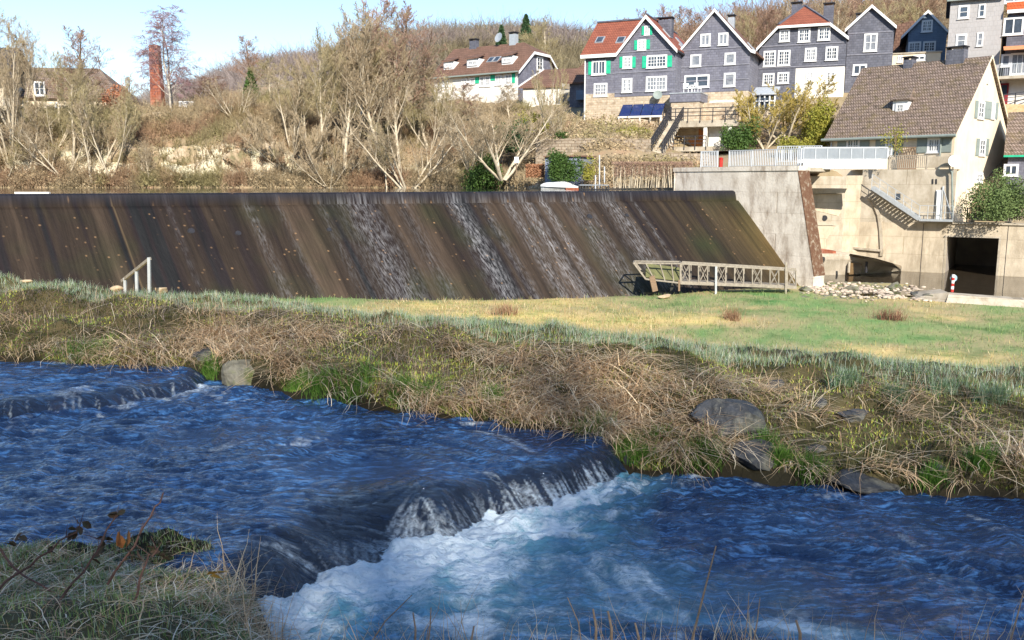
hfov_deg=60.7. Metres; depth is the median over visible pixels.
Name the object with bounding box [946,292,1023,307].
concrete wall
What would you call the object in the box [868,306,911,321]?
dead stem tuft
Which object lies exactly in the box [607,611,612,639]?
dry stalk
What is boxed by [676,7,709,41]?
bare tree
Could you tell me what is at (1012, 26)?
window
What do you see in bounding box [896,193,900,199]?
small window
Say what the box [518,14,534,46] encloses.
conifer
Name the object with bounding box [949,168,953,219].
downpipe
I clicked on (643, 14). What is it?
bare tree
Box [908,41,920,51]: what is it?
window
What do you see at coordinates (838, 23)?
bare tree
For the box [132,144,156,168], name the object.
bare tree
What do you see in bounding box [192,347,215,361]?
boulder
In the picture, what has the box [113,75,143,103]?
bare tree
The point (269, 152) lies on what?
rock outcrop
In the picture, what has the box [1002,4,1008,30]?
bare tree
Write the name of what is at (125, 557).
bramble
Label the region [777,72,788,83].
window
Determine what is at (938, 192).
door
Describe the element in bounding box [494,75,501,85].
window
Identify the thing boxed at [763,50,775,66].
window
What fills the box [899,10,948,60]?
blue house
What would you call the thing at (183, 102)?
white box
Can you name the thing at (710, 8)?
bare tree
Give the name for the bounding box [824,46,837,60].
window
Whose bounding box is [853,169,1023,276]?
river wall
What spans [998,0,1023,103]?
apartment building
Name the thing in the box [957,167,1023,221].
evergreen bush
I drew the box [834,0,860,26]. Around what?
bare tree
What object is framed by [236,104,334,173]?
bare tree
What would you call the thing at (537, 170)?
clipped hedge
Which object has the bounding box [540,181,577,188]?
covered boat
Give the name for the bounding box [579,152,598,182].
evergreen bush
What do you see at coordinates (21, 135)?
bare tree
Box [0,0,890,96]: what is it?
sky
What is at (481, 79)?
window
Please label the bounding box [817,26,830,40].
window
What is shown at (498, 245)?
weir
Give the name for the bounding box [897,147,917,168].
trellis
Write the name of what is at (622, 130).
evergreen bush
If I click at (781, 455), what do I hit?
green grass tufts
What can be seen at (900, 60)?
window
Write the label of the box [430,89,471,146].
bare tree
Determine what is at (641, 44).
window
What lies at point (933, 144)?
window
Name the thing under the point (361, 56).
bare tree
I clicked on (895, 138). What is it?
evergreen bush
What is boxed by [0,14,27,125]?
bare tree
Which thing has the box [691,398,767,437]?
boulder
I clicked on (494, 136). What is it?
bare tree
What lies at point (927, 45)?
window
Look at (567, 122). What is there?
garden bench
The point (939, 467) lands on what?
boulder
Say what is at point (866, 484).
boulder
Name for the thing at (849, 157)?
service bridge
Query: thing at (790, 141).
evergreen bush
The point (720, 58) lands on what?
slate house
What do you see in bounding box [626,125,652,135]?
evergreen bush
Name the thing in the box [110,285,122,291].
stone
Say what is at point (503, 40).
conifer
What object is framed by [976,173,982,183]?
window
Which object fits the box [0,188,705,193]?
reservoir water
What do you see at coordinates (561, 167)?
evergreen bush
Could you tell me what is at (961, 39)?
window
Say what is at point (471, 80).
window
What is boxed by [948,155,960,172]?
satellite dish
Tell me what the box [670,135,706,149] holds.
iron railing
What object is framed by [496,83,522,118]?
bare tree
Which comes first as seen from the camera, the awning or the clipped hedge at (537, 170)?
the clipped hedge at (537, 170)
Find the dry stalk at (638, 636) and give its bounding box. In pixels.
[634,623,639,639]
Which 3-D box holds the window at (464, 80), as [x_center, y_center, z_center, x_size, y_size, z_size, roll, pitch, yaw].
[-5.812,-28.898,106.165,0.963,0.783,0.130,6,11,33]
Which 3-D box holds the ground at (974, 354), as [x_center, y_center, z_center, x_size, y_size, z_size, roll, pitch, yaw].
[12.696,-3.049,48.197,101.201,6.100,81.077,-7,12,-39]
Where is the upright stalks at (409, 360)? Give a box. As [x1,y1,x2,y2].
[2,274,1023,473]
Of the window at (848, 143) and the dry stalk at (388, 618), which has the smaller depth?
the dry stalk at (388, 618)
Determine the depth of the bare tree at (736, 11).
125.74 m
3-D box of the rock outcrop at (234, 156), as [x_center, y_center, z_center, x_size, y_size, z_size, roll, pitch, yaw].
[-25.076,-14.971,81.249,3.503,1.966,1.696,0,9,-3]
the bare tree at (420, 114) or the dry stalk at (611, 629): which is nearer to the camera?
the dry stalk at (611, 629)
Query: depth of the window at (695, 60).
81.04 m
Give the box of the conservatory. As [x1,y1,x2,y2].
[748,86,779,125]
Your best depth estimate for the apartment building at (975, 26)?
75.97 m
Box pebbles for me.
[800,281,935,301]
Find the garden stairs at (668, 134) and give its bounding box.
[651,107,683,152]
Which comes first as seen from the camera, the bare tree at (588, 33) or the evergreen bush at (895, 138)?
the evergreen bush at (895, 138)
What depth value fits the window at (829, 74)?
81.47 m
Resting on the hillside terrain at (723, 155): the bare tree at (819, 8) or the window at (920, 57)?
the bare tree at (819, 8)
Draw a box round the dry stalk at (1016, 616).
[1010,590,1023,639]
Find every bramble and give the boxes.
[0,513,90,588]
[0,532,82,597]
[55,506,125,603]
[107,492,163,584]
[120,536,169,605]
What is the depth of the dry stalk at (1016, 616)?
5.06 m
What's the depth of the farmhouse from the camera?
97.94 m
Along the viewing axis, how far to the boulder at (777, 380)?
11.89 m
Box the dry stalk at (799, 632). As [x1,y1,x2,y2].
[795,620,801,639]
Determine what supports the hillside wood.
on the hillside terrain at (723, 155)
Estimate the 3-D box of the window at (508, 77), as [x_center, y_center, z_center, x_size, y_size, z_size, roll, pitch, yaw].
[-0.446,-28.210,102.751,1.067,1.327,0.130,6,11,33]
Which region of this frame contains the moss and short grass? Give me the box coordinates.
[0,285,1023,491]
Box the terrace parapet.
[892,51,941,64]
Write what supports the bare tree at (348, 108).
on the hillside terrain at (723, 155)
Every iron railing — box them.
[663,107,738,122]
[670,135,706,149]
[1003,92,1023,103]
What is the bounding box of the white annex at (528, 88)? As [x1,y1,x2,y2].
[518,68,577,106]
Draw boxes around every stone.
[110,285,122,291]
[155,287,167,293]
[657,294,670,298]
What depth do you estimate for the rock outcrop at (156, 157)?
80.83 m
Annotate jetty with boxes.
[565,185,608,189]
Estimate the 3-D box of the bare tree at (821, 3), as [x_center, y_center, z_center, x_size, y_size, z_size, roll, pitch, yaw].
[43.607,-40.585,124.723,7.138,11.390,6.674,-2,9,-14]
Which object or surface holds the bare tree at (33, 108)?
on the hillside terrain at (723, 155)
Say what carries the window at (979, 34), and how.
in the apartment building at (975, 26)
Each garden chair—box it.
[683,83,688,91]
[694,82,701,91]
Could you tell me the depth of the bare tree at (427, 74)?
85.72 m
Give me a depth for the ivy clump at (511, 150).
76.97 m
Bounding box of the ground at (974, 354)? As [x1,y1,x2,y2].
[0,276,1023,639]
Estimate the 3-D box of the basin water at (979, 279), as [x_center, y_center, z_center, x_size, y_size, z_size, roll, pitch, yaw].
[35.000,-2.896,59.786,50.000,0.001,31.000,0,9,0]
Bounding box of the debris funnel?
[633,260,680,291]
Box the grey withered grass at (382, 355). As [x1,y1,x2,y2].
[0,281,450,377]
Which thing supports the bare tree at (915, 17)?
on the hillside terrain at (723, 155)
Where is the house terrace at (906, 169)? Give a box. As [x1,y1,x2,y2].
[881,169,959,169]
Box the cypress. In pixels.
[243,67,259,94]
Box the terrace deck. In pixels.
[810,167,829,172]
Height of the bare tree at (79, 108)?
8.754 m
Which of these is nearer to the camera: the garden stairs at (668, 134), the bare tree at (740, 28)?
the garden stairs at (668, 134)
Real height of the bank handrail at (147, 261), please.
2.204 m
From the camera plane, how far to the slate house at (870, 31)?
80.82 m
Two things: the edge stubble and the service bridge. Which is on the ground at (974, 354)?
the edge stubble
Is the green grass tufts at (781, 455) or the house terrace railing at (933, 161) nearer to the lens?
the green grass tufts at (781, 455)
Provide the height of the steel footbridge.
2.273 m
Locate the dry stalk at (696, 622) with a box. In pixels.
[691,546,716,639]
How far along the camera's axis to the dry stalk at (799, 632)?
4.96 m
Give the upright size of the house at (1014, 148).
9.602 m
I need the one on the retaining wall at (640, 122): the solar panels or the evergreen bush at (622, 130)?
the solar panels
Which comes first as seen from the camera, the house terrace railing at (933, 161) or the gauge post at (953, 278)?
the gauge post at (953, 278)
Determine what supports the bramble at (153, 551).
on the ground at (974, 354)
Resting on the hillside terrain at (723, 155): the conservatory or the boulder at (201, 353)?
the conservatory
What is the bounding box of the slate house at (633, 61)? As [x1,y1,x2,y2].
[580,13,684,123]
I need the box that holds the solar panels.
[618,103,664,120]
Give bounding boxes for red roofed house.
[563,62,584,106]
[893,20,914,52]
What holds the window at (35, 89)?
in the farmhouse
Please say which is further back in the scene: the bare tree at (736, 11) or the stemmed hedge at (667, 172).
the bare tree at (736, 11)
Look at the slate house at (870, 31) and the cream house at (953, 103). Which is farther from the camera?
the slate house at (870, 31)
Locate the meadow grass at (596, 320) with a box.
[223,289,1023,367]
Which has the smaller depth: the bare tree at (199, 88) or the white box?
the white box
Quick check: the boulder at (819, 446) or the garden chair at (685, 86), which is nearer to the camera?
the boulder at (819, 446)
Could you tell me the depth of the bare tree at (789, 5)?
119.12 m
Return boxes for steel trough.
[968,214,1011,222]
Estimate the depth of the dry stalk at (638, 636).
4.97 m
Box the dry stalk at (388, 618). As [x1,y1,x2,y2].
[373,595,411,639]
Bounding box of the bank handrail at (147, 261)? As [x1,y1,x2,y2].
[121,257,150,293]
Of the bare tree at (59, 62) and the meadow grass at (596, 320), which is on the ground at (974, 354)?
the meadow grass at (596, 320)
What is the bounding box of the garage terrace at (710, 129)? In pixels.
[668,120,744,151]
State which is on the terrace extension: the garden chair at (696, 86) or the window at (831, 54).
the garden chair at (696, 86)
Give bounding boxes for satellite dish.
[653,90,661,98]
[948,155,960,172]
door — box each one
[936,190,941,218]
[1000,83,1008,103]
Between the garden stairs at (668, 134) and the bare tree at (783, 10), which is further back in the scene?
the bare tree at (783, 10)
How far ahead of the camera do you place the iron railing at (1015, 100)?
74.42 m
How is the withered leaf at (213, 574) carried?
on the grass at (213, 596)
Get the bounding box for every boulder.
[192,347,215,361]
[221,359,253,385]
[458,388,465,396]
[623,456,630,464]
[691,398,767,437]
[703,438,724,452]
[729,439,775,470]
[765,379,783,387]
[803,444,826,452]
[814,397,826,407]
[830,468,900,494]
[837,409,868,422]
[925,463,947,475]
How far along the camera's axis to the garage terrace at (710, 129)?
76.36 m
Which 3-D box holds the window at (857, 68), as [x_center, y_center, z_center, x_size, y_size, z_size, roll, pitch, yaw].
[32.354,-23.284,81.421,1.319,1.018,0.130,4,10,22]
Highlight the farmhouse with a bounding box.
[19,68,142,108]
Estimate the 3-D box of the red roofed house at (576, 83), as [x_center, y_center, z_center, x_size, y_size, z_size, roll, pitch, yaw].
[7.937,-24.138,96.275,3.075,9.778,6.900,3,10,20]
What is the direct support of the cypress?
on the hillside terrain at (723, 155)
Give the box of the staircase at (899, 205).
[871,174,953,221]
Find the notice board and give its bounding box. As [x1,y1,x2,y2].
[514,157,518,175]
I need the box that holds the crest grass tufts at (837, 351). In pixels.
[138,289,1023,376]
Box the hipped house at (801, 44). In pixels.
[756,1,848,101]
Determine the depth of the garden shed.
68.12 m
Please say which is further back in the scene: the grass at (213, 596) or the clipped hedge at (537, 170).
the clipped hedge at (537, 170)
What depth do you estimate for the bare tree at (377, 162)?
77.60 m
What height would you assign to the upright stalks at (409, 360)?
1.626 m
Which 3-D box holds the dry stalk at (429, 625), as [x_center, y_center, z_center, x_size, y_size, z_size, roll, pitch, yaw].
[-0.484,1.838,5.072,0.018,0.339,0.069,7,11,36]
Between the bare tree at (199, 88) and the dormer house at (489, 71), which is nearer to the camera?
the bare tree at (199, 88)
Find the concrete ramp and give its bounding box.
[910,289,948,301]
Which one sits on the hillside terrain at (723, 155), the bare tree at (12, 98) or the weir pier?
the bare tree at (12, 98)
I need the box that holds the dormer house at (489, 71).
[429,31,557,102]
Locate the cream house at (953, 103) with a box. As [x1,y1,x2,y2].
[821,45,1007,221]
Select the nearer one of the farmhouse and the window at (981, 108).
the window at (981, 108)
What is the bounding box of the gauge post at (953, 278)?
[950,274,956,291]
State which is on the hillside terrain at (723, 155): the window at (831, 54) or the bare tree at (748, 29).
the bare tree at (748, 29)
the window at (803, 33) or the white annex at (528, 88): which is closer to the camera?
the window at (803, 33)
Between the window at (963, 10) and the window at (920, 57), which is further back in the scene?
the window at (920, 57)
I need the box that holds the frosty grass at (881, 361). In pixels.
[0,271,1023,395]
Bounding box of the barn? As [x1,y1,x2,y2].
[0,48,31,109]
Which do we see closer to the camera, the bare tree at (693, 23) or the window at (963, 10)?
the window at (963, 10)
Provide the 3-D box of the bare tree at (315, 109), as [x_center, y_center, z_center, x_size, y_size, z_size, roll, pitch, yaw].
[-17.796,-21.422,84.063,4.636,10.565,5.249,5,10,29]
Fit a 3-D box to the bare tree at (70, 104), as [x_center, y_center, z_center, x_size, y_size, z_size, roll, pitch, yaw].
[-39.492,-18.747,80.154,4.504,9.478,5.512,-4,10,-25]
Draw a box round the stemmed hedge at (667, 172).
[611,161,693,187]
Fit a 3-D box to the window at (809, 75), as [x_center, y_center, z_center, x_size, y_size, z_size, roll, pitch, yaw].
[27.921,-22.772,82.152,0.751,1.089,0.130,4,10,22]
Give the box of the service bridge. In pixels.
[796,147,887,168]
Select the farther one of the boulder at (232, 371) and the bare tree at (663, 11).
the bare tree at (663, 11)
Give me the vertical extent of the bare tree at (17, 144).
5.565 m
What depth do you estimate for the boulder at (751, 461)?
9.82 m
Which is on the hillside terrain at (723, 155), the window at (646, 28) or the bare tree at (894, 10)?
the bare tree at (894, 10)
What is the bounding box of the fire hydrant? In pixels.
[719,157,722,166]
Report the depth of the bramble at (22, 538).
5.77 m
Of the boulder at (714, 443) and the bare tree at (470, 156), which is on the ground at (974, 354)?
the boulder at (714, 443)
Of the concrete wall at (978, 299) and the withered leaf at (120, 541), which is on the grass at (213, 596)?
the withered leaf at (120, 541)
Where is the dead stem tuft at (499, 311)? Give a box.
[485,301,522,316]
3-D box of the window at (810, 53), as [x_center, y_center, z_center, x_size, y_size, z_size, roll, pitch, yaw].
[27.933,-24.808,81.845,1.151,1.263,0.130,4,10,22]
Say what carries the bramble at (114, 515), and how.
on the ground at (974, 354)
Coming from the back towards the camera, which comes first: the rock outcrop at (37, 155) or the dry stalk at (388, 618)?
the rock outcrop at (37, 155)
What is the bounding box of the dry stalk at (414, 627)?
[412,612,416,639]
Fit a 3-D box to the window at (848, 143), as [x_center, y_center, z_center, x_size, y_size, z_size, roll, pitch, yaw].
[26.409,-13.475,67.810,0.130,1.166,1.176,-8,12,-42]
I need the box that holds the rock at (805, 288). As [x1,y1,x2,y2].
[799,286,813,291]
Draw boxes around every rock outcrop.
[27,149,57,161]
[107,141,137,163]
[138,146,163,170]
[141,112,181,117]
[165,146,197,164]
[222,148,252,167]
[261,141,283,160]
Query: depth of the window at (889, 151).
65.77 m
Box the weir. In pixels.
[0,190,798,300]
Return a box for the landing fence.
[966,208,1023,222]
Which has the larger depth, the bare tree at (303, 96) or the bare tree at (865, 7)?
the bare tree at (865, 7)
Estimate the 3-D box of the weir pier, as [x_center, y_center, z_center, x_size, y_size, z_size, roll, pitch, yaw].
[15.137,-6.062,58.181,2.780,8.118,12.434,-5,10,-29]
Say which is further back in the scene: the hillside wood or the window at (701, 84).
the hillside wood
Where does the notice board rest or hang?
on the hillside terrain at (723, 155)
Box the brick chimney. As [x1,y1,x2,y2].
[148,45,165,105]
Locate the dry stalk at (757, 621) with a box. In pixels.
[753,598,759,639]
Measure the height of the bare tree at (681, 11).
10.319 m
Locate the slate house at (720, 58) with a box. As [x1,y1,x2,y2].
[680,8,763,120]
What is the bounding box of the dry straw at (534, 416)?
[0,295,1023,499]
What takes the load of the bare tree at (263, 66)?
on the hillside terrain at (723, 155)
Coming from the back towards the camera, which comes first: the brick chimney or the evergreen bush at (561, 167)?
the brick chimney
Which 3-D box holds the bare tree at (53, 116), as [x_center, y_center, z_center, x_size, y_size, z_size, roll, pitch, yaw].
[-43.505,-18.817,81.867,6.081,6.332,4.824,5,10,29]
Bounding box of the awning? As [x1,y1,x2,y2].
[709,99,742,104]
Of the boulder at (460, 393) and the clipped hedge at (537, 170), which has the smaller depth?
the boulder at (460, 393)
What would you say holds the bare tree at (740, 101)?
on the hillside terrain at (723, 155)
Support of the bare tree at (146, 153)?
on the hillside terrain at (723, 155)
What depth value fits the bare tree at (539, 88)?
79.58 m
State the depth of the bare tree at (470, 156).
74.86 m
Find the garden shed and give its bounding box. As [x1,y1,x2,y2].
[543,155,595,185]
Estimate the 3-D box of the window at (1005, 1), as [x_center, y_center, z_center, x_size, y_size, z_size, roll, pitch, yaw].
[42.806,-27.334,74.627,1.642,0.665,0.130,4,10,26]
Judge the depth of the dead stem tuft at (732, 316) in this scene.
40.52 m
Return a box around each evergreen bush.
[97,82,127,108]
[513,111,548,134]
[546,147,583,181]
[554,130,568,138]
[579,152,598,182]
[602,128,631,134]
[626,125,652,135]
[719,115,763,152]
[775,134,814,155]
[800,95,836,146]
[878,125,907,155]
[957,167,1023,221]
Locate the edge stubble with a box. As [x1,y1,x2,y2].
[182,526,1023,639]
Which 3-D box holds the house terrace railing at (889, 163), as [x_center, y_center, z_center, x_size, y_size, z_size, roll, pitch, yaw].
[28.442,-11.330,62.901,2.593,1.025,0.110,5,11,31]
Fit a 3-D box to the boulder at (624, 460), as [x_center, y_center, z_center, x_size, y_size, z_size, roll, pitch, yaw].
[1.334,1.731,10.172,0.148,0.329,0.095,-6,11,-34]
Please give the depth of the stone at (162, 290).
37.90 m
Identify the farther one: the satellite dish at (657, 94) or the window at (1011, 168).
the satellite dish at (657, 94)
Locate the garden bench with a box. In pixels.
[565,121,581,127]
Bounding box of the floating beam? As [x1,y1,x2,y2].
[14,192,50,193]
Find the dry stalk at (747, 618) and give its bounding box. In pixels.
[744,595,748,639]
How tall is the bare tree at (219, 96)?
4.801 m
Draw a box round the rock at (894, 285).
[886,282,901,289]
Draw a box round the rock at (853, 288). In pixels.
[840,285,858,290]
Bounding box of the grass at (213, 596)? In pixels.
[0,527,308,639]
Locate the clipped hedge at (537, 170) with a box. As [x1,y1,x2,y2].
[525,164,544,177]
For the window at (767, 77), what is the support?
in the hipped house at (801, 44)
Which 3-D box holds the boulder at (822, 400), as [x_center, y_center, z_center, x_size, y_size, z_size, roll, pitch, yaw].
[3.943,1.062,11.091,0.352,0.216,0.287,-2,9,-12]
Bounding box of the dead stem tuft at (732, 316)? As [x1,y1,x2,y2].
[720,306,744,321]
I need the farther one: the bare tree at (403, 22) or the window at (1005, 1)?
the bare tree at (403, 22)
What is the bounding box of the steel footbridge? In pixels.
[679,261,796,293]
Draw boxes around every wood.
[133,4,766,104]
[674,0,1007,52]
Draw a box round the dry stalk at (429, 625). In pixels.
[428,608,430,639]
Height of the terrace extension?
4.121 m
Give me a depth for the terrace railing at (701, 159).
60.65 m
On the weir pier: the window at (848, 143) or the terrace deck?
the terrace deck
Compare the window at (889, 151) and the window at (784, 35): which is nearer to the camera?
the window at (889, 151)
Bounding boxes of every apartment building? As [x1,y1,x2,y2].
[946,0,1003,72]
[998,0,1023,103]
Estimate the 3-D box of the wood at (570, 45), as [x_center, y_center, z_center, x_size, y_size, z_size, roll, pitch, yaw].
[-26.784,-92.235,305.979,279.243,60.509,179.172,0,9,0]
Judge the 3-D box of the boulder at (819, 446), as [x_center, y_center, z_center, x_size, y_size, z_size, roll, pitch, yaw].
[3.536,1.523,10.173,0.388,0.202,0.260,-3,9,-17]
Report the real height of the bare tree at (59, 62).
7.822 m
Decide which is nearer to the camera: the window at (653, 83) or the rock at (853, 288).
the rock at (853, 288)
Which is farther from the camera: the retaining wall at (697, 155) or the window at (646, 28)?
the window at (646, 28)
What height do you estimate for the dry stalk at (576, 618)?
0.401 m
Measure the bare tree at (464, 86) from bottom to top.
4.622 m
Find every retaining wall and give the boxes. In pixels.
[535,138,650,165]
[596,118,662,126]
[654,152,708,161]
[1005,104,1023,113]
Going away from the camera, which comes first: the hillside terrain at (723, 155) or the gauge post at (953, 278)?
the gauge post at (953, 278)
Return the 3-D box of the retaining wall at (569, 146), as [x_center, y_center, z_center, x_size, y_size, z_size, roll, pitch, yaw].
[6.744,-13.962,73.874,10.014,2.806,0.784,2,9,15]
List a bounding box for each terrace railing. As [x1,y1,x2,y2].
[700,151,718,166]
[728,148,801,166]
[776,145,821,162]
[888,155,926,169]
[926,155,950,168]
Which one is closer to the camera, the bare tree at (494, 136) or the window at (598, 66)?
the bare tree at (494, 136)
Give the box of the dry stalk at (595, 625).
[592,609,596,639]
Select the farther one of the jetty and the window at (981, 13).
the window at (981, 13)
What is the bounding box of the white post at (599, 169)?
[599,155,599,184]
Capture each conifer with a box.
[495,24,507,44]
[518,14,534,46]
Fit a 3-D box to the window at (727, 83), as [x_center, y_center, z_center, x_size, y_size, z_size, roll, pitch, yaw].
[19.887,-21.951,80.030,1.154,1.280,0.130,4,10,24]
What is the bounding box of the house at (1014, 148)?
[1002,112,1023,193]
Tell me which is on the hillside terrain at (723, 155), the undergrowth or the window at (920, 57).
the undergrowth
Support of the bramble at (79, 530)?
on the ground at (974, 354)
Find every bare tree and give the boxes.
[0,8,31,83]
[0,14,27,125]
[0,16,45,168]
[0,114,115,177]
[0,125,27,178]
[10,15,50,110]
[17,86,80,148]
[17,93,59,169]
[32,43,74,120]
[44,25,118,105]
[54,64,103,166]
[62,53,106,121]
[66,86,132,182]
[70,72,145,178]
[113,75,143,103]
[128,4,203,108]
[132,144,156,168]
[135,137,157,182]
[186,81,221,98]
[189,75,226,98]
[201,73,265,116]
[224,35,269,81]
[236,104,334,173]
[245,57,283,92]
[264,49,313,148]
[266,58,322,137]
[273,126,369,187]
[296,22,347,164]
[304,44,342,143]
[313,11,390,148]
[314,32,378,174]
[325,13,380,149]
[330,3,397,170]
[332,0,413,164]
[333,0,406,152]
[334,107,474,187]
[351,14,393,116]
[361,0,451,151]
[364,121,393,187]
[370,29,419,168]
[392,69,455,150]
[406,39,450,145]
[424,93,571,180]
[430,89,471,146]
[432,108,537,171]
[441,82,480,121]
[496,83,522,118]
[518,15,564,60]
[518,28,545,51]
[531,54,569,136]
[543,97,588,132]
[584,15,620,39]
[636,8,654,17]
[655,3,682,33]
[665,5,685,42]
[667,5,691,42]
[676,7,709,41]
[702,3,726,15]
[723,8,746,35]
[726,0,759,35]
[732,85,814,148]
[734,6,758,46]
[734,73,837,144]
[738,9,782,47]
[747,5,776,45]
[770,0,803,28]
[775,0,794,26]
[787,97,839,138]
[804,0,835,14]
[808,0,837,17]
[821,0,858,32]
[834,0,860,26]
[852,0,881,16]
[875,0,910,24]
[886,0,904,23]
[886,0,935,24]
[897,0,921,22]
[929,0,949,41]
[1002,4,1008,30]
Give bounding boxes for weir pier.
[673,166,824,286]
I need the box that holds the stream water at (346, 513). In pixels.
[0,361,1023,639]
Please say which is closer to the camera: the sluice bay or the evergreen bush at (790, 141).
the sluice bay
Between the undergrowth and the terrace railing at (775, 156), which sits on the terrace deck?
the terrace railing at (775, 156)
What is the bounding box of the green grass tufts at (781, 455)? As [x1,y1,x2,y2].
[52,329,1016,495]
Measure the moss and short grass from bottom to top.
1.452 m
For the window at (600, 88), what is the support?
in the slate house at (633, 61)
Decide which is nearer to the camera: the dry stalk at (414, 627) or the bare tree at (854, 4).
the dry stalk at (414, 627)
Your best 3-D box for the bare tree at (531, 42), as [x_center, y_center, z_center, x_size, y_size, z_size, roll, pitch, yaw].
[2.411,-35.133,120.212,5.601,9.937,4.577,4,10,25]
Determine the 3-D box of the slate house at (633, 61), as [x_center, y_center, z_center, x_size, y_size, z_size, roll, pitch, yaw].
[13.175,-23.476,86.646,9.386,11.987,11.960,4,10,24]
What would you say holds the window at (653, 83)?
in the slate house at (633, 61)
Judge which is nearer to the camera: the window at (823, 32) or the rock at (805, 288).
the rock at (805, 288)
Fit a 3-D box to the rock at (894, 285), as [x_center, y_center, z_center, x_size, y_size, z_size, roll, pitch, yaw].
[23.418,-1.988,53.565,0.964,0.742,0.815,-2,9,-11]
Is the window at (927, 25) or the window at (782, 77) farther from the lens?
the window at (927, 25)
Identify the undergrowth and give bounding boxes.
[0,82,536,187]
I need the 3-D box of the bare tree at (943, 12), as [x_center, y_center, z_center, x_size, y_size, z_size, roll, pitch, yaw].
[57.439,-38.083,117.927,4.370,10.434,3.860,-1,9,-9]
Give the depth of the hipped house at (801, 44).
82.21 m
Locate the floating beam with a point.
(32, 192)
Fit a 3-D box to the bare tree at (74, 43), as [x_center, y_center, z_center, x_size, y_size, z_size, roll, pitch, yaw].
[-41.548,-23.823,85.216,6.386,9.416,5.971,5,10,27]
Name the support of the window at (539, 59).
in the dormer house at (489, 71)
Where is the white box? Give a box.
[179,101,194,107]
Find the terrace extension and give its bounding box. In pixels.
[669,92,737,138]
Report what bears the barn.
on the hillside terrain at (723, 155)
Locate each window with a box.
[33,81,45,95]
[461,78,466,84]
[469,77,475,84]
[479,76,484,86]
[485,75,490,86]
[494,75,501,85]
[505,74,511,85]
[537,56,542,70]
[591,60,605,75]
[594,83,607,96]
[622,56,632,68]
[622,78,632,92]
[637,39,646,50]
[643,25,649,35]
[645,76,666,91]
[646,54,667,68]
[684,74,709,88]
[689,54,700,67]
[699,33,710,46]
[717,32,728,45]
[723,72,735,87]
[724,52,735,64]
[762,73,774,85]
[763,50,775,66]
[777,50,790,66]
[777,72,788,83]
[778,29,789,42]
[797,28,810,42]
[804,47,816,61]
[805,71,812,83]
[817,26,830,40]
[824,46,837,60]
[825,71,835,83]
[846,141,859,146]
[852,64,866,75]
[863,33,877,51]
[885,140,892,156]
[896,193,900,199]
[897,56,902,62]
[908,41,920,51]
[913,55,925,61]
[920,20,932,32]
[923,41,935,51]
[925,138,939,153]
[955,34,966,45]
[957,5,969,19]
[976,32,983,46]
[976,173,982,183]
[977,4,985,17]
[977,101,985,119]
[979,139,986,156]
[991,102,995,119]
[1000,54,1010,67]
[1002,17,1023,35]
[1002,164,1018,176]
[1004,0,1023,3]
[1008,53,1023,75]
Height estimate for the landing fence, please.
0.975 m
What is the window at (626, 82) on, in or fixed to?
in the slate house at (633, 61)
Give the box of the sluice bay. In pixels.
[810,176,900,274]
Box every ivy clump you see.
[461,148,502,187]
[494,118,534,154]
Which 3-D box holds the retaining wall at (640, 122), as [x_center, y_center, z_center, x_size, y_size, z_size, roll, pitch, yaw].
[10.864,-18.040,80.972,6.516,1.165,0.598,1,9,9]
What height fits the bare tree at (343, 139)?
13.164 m
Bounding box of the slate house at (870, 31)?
[844,5,896,92]
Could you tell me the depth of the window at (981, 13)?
75.62 m
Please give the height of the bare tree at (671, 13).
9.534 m
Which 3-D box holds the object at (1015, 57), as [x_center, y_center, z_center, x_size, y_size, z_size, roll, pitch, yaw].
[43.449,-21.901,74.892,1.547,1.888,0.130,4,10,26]
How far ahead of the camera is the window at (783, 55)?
82.78 m
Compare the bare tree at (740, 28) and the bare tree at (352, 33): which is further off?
the bare tree at (740, 28)
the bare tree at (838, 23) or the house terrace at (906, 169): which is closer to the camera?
the house terrace at (906, 169)
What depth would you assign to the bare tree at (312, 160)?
78.61 m
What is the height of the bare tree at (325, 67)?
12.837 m
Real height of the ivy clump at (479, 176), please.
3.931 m
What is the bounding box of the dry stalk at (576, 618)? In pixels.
[567,597,581,639]
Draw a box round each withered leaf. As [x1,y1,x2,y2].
[116,530,130,547]
[206,571,227,578]
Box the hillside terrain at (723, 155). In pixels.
[0,37,1023,221]
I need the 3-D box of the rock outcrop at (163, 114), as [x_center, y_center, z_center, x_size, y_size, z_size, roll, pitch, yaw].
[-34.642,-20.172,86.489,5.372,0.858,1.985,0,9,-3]
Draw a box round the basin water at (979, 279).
[824,264,1023,297]
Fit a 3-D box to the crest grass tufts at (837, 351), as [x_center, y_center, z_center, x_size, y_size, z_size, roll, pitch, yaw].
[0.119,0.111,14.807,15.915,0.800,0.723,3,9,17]
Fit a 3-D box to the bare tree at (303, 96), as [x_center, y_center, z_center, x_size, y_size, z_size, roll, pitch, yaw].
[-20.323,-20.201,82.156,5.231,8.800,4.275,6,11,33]
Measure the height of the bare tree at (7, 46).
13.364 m

